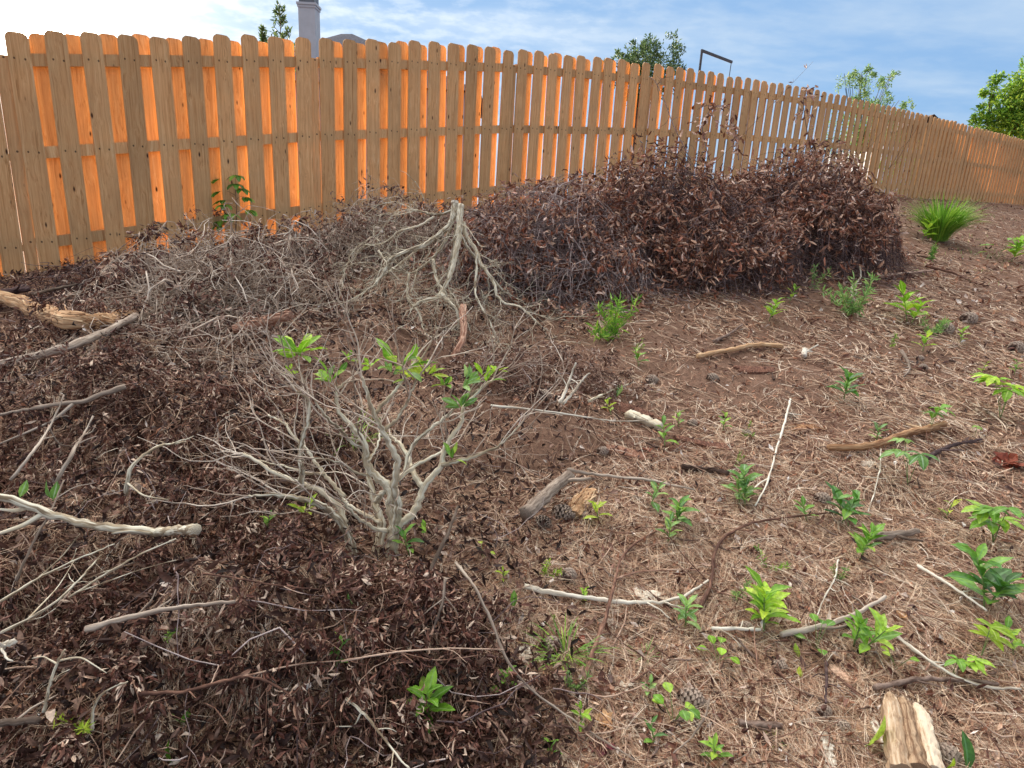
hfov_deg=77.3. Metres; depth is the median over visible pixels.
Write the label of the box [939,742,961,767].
pine cone
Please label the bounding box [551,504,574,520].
pine cone
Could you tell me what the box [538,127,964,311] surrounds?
brush pile
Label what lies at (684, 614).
seedling
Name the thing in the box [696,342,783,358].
stick
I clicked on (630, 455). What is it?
bark slab
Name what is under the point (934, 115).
roof gable
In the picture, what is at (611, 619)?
bark slab
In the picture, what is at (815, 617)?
weed
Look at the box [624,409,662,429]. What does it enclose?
wood chunk
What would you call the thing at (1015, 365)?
seedling
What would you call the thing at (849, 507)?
seedling
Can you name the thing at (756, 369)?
bark slab
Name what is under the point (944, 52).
sky
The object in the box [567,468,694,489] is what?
stick
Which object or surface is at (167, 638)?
seedling
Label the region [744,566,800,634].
seedling
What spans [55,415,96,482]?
twig
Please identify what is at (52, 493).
seedling
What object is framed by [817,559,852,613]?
twig
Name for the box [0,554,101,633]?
twig
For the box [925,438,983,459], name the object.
branch
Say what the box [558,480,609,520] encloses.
bark block
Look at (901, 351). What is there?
stick
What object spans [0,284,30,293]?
log
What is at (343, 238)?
brush pile
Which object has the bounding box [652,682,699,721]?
weed
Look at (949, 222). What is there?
grass clump
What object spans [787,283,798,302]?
seedling
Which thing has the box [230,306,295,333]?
rotten branch
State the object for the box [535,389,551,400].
pine cone
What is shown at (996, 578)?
seedling
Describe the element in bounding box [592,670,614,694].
dry leaf
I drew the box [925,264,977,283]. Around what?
stick
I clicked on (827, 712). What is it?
pine cone
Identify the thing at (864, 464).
bark slab
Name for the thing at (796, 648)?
seedling
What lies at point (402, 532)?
seedling
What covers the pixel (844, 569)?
seedling
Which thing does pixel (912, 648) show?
branch
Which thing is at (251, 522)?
leafy mound
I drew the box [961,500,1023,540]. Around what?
creeper
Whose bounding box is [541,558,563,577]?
seedling
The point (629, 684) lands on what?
dry leaf
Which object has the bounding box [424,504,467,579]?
branch
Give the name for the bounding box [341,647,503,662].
twig
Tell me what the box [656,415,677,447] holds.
seedling
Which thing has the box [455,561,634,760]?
branch
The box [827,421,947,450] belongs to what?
driftwood
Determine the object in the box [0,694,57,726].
stub
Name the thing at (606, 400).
seedling
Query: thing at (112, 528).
pale branch
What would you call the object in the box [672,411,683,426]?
seedling
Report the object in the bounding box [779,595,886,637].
branch
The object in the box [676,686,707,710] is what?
pine cone
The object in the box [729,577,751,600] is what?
seedling
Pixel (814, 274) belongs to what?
seedling
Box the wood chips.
[0,196,1023,767]
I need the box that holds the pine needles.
[0,196,1023,767]
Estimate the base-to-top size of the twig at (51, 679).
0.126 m
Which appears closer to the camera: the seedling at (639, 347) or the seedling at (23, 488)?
the seedling at (23, 488)
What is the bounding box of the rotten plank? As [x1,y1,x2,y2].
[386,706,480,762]
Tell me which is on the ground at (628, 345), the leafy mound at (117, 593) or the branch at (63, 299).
the leafy mound at (117, 593)
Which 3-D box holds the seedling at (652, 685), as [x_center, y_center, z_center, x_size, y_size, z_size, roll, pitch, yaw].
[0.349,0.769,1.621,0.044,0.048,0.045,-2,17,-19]
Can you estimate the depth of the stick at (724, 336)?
4.28 m
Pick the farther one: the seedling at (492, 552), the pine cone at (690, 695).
the seedling at (492, 552)
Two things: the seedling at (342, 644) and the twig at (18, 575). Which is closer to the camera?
the seedling at (342, 644)
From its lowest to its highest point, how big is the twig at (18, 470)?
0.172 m
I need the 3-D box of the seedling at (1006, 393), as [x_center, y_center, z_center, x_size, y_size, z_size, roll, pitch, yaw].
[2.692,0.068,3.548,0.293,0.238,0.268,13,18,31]
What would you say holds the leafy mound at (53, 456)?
on the ground at (628, 345)
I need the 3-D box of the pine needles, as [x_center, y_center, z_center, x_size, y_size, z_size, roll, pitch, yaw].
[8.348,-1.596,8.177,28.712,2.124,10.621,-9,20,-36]
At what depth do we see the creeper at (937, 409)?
3.23 m
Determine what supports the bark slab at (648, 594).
on the ground at (628, 345)
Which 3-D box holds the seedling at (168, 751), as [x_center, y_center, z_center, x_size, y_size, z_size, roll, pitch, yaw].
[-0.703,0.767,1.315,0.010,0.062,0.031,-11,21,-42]
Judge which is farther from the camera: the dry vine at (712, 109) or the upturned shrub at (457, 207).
the dry vine at (712, 109)
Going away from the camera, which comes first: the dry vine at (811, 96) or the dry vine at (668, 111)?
the dry vine at (668, 111)
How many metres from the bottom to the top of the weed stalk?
1.785 m
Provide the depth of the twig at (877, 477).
2.69 m
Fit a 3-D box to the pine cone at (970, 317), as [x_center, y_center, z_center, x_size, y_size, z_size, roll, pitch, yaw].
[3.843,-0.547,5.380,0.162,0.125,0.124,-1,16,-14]
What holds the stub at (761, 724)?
on the ground at (628, 345)
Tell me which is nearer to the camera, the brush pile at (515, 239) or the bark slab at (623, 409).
the bark slab at (623, 409)
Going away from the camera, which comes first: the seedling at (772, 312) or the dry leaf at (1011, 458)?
the dry leaf at (1011, 458)
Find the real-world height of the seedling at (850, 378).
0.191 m
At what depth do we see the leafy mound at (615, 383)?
3.38 m
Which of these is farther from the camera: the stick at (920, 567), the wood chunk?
the wood chunk
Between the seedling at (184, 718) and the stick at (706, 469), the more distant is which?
the stick at (706, 469)
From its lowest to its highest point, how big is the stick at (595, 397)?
0.049 m
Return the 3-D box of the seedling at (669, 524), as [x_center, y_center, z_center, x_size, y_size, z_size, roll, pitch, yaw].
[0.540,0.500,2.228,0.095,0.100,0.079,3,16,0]
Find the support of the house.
on the ground at (628, 345)
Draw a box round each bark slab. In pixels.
[517,644,531,661]
[595,617,620,629]
[600,401,653,416]
[606,444,647,460]
[632,588,661,604]
[660,441,691,451]
[673,436,734,451]
[733,365,774,373]
[781,411,797,419]
[786,424,825,431]
[828,664,848,685]
[861,461,877,468]
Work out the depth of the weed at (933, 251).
7.51 m
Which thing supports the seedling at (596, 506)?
on the ground at (628, 345)
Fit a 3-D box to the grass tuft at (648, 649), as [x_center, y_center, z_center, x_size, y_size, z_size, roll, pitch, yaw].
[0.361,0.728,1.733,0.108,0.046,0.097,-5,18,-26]
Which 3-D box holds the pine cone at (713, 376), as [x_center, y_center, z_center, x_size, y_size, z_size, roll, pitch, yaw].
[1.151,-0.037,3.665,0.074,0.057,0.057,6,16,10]
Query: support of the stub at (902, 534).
on the ground at (628, 345)
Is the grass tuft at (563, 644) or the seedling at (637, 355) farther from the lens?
the seedling at (637, 355)
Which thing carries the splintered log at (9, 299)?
on the ground at (628, 345)
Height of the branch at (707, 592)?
0.081 m
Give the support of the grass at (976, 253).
on the ground at (628, 345)
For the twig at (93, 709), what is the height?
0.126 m
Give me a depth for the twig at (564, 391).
2.87 m
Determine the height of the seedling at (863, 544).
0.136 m
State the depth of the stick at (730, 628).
1.82 m
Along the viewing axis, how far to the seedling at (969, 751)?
1.45 m
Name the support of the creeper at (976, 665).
on the ground at (628, 345)
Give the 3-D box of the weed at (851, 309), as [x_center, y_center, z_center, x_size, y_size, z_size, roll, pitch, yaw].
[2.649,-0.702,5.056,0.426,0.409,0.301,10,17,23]
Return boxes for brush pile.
[0,233,341,314]
[0,293,401,435]
[8,198,380,367]
[236,174,481,279]
[388,169,698,334]
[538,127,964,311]
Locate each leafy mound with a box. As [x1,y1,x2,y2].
[0,283,244,402]
[0,327,391,538]
[0,453,303,715]
[0,515,568,767]
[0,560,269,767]
[103,474,361,584]
[427,338,654,423]
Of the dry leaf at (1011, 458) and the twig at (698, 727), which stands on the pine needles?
the twig at (698, 727)
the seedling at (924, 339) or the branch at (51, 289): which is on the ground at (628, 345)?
the seedling at (924, 339)
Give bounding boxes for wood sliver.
[819,726,837,767]
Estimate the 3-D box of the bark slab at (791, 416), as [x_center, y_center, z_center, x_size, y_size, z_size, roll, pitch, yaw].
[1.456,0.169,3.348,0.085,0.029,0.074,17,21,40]
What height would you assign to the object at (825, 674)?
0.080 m
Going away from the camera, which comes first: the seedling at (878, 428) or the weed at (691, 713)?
the weed at (691, 713)
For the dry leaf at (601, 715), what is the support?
on the ground at (628, 345)
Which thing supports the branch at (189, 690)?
on the leafy mound at (422, 585)
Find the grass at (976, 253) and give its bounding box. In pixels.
[913,201,1017,285]
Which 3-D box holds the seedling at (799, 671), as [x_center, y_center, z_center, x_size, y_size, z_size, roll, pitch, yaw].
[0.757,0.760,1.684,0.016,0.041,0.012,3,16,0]
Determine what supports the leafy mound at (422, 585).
on the ground at (628, 345)
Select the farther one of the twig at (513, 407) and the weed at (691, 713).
the twig at (513, 407)
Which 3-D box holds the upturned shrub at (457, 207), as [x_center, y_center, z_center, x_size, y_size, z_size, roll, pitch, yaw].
[-0.368,-0.831,4.174,2.381,1.049,1.512,3,16,0]
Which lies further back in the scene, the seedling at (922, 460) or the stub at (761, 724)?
the seedling at (922, 460)
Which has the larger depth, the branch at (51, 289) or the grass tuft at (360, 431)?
the branch at (51, 289)
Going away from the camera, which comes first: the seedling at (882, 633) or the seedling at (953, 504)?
the seedling at (882, 633)
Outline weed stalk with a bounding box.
[711,64,807,166]
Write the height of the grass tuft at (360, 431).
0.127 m
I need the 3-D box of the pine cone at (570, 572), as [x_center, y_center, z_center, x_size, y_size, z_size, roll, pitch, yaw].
[0.179,0.605,2.021,0.051,0.051,0.066,9,17,19]
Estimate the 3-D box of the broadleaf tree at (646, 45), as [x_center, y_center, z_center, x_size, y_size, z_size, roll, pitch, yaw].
[5.054,-10.077,26.571,3.762,8.455,3.005,3,16,0]
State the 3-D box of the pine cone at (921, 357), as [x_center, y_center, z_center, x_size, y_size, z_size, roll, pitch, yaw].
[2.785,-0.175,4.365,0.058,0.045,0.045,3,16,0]
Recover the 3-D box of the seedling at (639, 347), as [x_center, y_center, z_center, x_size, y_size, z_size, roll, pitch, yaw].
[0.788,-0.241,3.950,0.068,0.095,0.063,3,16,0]
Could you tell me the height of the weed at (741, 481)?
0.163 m
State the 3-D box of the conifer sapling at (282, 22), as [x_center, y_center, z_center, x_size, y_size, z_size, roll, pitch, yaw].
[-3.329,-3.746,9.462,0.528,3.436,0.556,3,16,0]
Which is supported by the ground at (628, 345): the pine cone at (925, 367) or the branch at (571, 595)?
the pine cone at (925, 367)
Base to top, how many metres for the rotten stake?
0.232 m
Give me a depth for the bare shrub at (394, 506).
2.02 m
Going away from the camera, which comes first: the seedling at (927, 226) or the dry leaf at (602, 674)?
the dry leaf at (602, 674)
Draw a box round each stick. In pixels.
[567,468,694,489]
[588,381,633,402]
[681,462,728,474]
[696,342,783,358]
[711,620,760,646]
[712,324,742,342]
[875,269,932,278]
[899,349,910,376]
[916,564,986,610]
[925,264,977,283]
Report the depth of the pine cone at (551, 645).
1.71 m
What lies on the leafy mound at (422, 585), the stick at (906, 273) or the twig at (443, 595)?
the twig at (443, 595)
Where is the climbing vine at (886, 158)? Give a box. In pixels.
[834,123,942,196]
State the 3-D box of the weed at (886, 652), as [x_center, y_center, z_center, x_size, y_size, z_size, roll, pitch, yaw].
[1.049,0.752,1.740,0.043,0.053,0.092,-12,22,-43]
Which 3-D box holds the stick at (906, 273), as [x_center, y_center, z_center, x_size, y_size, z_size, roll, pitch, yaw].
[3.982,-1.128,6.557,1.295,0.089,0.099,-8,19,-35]
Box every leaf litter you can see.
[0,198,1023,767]
[0,200,614,767]
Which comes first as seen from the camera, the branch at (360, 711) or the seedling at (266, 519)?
the branch at (360, 711)
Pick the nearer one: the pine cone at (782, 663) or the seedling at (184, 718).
the seedling at (184, 718)
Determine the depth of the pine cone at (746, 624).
1.85 m
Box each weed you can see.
[53,711,94,736]
[585,292,642,340]
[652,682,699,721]
[697,635,739,664]
[720,464,762,506]
[794,613,835,654]
[822,270,879,316]
[880,646,919,668]
[919,315,953,335]
[926,241,938,259]
[978,238,1021,257]
[1004,235,1023,260]
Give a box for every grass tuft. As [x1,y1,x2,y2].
[326,408,378,454]
[520,614,620,683]
[625,637,659,660]
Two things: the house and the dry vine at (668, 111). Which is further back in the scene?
the house
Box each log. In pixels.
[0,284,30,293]
[0,290,137,329]
[880,688,945,767]
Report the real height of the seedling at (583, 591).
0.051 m
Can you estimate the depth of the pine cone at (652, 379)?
3.58 m
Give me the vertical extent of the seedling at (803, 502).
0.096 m
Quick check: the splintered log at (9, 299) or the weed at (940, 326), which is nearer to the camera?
the splintered log at (9, 299)
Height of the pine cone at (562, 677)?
0.046 m
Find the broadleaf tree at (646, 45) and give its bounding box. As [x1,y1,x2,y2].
[602,29,686,172]
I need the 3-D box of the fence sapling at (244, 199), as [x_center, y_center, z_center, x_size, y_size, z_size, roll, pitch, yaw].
[-2.593,-1.604,5.930,0.462,0.645,0.296,3,16,0]
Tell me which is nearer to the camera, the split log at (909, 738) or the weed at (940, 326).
the split log at (909, 738)
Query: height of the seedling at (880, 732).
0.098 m
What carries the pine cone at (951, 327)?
on the ground at (628, 345)
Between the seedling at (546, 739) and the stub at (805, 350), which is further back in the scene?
the stub at (805, 350)
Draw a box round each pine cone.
[534,515,551,529]
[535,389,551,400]
[543,635,561,655]
[550,673,572,687]
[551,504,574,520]
[561,567,576,584]
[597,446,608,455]
[645,374,658,383]
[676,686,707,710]
[687,419,697,425]
[706,373,719,381]
[738,621,753,631]
[771,659,789,673]
[813,492,831,505]
[816,703,832,718]
[834,719,852,732]
[916,355,924,360]
[918,364,928,370]
[937,322,954,333]
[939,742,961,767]
[959,311,977,323]
[1007,341,1023,352]
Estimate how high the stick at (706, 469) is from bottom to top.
0.053 m
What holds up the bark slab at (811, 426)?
on the ground at (628, 345)
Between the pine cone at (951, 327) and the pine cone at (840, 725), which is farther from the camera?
the pine cone at (951, 327)
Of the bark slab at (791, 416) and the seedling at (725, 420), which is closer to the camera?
the seedling at (725, 420)
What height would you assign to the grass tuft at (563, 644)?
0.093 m
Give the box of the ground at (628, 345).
[0,179,1023,767]
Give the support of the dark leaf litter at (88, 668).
on the ground at (628, 345)
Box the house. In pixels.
[294,0,481,198]
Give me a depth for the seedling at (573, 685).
1.59 m
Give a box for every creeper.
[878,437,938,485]
[921,404,955,424]
[944,654,995,674]
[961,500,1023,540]
[968,618,1017,657]
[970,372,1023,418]
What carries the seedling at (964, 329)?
on the ground at (628, 345)
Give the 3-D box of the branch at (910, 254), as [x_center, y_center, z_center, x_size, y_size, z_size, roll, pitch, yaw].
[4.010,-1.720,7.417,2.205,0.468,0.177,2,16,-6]
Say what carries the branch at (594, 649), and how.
on the pine needles
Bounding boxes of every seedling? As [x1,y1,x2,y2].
[18,480,28,497]
[45,480,60,500]
[164,629,177,642]
[165,740,173,767]
[172,709,190,724]
[260,510,276,525]
[329,632,351,666]
[392,523,423,555]
[404,666,454,733]
[478,541,494,558]
[489,665,516,692]
[495,565,509,581]
[510,590,516,608]
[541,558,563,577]
[541,737,561,753]
[564,670,593,694]
[571,700,591,731]
[580,586,588,602]
[583,500,611,518]
[601,397,614,413]
[616,385,622,396]
[633,348,648,365]
[635,338,644,351]
[641,674,656,696]
[644,715,667,743]
[646,480,667,511]
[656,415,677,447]
[656,512,681,541]
[662,495,698,525]
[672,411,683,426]
[673,593,703,629]
[699,733,733,759]
[719,411,731,429]
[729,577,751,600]
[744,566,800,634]
[753,544,790,572]
[764,298,784,320]
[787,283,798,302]
[794,495,817,519]
[794,643,799,656]
[796,666,802,676]
[808,263,830,289]
[824,481,871,524]
[826,367,865,398]
[830,563,850,580]
[842,606,902,653]
[847,522,886,560]
[864,716,885,748]
[868,422,888,439]
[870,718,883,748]
[885,280,934,322]
[889,333,898,346]
[915,330,936,349]
[919,216,941,238]
[938,499,962,517]
[943,542,1023,609]
[947,759,954,767]
[958,325,969,341]
[962,730,974,767]
[994,616,1023,654]
[1010,359,1022,374]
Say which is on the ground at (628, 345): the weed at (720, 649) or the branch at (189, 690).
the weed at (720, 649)
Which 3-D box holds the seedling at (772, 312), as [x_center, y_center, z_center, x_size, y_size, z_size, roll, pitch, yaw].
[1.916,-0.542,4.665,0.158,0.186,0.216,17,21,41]
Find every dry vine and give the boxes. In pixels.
[650,76,690,158]
[687,95,734,159]
[720,109,743,159]
[793,84,825,157]
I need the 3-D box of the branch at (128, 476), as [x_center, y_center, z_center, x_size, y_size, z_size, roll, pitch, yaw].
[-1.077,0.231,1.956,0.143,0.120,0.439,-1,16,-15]
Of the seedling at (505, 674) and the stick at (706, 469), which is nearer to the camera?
the seedling at (505, 674)
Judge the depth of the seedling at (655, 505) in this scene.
2.42 m
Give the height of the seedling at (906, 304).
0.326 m
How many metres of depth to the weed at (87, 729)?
1.29 m
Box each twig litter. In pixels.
[0,196,1023,767]
[0,201,601,767]
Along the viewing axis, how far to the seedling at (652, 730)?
1.47 m
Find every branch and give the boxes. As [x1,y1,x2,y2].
[0,313,139,368]
[0,384,125,443]
[0,493,201,536]
[31,281,87,295]
[57,284,111,303]
[84,589,235,632]
[124,436,192,499]
[138,660,339,743]
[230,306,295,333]
[336,697,409,767]
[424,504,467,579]
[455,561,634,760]
[524,579,708,617]
[581,530,731,683]
[697,511,837,609]
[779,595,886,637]
[812,229,936,258]
[872,655,998,691]
[886,625,1021,689]
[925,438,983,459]
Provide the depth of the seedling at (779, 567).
2.10 m
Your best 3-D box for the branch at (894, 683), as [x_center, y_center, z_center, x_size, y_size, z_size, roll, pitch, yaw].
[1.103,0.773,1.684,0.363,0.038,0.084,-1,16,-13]
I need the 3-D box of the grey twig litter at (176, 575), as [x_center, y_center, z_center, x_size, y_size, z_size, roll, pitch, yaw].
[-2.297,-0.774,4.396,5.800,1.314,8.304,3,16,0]
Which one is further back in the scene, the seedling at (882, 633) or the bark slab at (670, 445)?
the bark slab at (670, 445)
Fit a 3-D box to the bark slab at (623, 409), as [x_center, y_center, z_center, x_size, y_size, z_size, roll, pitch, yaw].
[0.580,0.130,3.243,0.277,0.056,0.094,7,16,14]
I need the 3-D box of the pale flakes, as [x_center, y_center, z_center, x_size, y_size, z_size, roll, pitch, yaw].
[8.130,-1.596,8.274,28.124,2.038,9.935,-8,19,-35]
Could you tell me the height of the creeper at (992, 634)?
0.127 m
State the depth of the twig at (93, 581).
1.47 m
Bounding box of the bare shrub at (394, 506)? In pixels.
[120,271,570,562]
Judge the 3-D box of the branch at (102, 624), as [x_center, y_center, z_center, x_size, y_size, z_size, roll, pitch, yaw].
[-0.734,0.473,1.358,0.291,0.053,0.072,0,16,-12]
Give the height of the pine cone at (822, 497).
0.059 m
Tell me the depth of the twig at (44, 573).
1.60 m
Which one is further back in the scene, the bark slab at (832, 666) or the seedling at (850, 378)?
the seedling at (850, 378)
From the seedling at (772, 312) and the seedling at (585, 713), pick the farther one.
the seedling at (772, 312)
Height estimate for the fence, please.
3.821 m
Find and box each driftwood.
[518,470,591,520]
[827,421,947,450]
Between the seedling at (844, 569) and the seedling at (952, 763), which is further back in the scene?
the seedling at (844, 569)
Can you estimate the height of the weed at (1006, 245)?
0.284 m
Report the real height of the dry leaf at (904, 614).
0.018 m
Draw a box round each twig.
[0,533,114,602]
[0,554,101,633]
[9,394,84,480]
[14,480,92,581]
[32,649,106,712]
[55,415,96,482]
[65,538,175,597]
[90,681,127,731]
[202,572,319,593]
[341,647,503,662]
[413,578,458,637]
[490,404,645,422]
[554,362,583,403]
[561,373,589,404]
[673,698,717,753]
[754,398,801,505]
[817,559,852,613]
[850,266,861,301]
[863,448,887,511]
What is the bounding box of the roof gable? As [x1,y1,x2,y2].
[827,114,952,196]
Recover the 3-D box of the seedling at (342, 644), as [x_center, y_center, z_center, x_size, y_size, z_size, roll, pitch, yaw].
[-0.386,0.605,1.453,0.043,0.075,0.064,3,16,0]
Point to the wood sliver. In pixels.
(830, 749)
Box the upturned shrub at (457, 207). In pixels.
[293,171,606,354]
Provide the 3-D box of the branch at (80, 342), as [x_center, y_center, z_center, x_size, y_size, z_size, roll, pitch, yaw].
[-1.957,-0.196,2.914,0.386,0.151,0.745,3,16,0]
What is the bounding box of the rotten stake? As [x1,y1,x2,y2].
[449,304,468,359]
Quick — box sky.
[0,0,1023,203]
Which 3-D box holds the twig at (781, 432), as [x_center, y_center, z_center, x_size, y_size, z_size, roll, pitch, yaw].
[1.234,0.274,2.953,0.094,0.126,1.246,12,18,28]
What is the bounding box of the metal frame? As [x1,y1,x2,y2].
[698,49,732,76]
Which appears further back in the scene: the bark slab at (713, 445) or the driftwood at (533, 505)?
the bark slab at (713, 445)
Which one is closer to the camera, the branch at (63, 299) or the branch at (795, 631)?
the branch at (795, 631)
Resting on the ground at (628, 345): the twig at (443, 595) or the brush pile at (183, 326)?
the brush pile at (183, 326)
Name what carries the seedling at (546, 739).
on the ground at (628, 345)
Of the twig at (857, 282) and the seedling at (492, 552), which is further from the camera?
the twig at (857, 282)
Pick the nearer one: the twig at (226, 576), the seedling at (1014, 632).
the twig at (226, 576)
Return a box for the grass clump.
[901,191,997,241]
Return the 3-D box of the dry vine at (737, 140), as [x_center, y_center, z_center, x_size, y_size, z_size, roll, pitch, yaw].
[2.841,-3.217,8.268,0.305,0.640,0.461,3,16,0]
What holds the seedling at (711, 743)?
on the ground at (628, 345)
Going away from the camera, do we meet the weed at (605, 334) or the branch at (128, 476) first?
the branch at (128, 476)
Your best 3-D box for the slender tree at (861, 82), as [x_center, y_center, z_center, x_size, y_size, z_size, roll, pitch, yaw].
[12.229,-8.196,22.107,3.147,5.415,2.294,3,16,0]
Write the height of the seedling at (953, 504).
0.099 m
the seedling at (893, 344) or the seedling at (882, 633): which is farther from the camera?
the seedling at (893, 344)
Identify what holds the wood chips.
on the ground at (628, 345)
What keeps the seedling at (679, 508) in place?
on the ground at (628, 345)
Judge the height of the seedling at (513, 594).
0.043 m
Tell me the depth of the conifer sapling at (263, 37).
9.01 m
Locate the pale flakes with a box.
[9,198,1023,767]
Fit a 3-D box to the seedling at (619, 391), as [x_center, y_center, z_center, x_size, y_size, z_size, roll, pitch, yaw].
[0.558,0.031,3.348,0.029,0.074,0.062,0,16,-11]
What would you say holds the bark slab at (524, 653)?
on the ground at (628, 345)
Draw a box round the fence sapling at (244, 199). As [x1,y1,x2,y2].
[211,175,257,235]
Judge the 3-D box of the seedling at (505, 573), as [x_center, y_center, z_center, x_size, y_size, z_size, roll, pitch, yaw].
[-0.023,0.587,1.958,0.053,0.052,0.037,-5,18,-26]
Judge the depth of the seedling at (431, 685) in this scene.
1.44 m
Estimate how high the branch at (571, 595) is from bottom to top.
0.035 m
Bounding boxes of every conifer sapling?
[258,24,267,43]
[266,0,295,72]
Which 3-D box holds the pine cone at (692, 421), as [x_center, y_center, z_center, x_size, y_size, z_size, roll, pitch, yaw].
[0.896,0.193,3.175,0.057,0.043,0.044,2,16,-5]
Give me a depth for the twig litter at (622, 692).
1.82 m
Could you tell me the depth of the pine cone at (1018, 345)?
4.76 m
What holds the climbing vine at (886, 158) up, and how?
on the ground at (628, 345)
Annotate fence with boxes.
[0,30,1023,276]
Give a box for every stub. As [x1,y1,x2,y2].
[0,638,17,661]
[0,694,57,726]
[737,718,782,730]
[801,344,817,357]
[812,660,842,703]
[874,528,922,541]
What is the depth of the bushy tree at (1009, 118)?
19.75 m
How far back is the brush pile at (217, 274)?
4.00 m
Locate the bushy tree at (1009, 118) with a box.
[966,55,1023,139]
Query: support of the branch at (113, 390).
on the leafy mound at (53, 456)
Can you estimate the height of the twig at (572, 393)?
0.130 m
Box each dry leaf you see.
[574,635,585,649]
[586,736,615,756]
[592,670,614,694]
[593,708,612,728]
[619,681,632,690]
[896,610,909,618]
[990,451,1023,469]
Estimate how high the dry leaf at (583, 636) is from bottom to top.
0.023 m
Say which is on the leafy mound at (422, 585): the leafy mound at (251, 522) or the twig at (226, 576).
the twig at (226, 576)
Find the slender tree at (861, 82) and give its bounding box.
[823,63,915,155]
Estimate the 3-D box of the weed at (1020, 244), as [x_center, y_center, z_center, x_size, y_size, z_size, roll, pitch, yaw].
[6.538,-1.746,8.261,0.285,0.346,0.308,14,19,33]

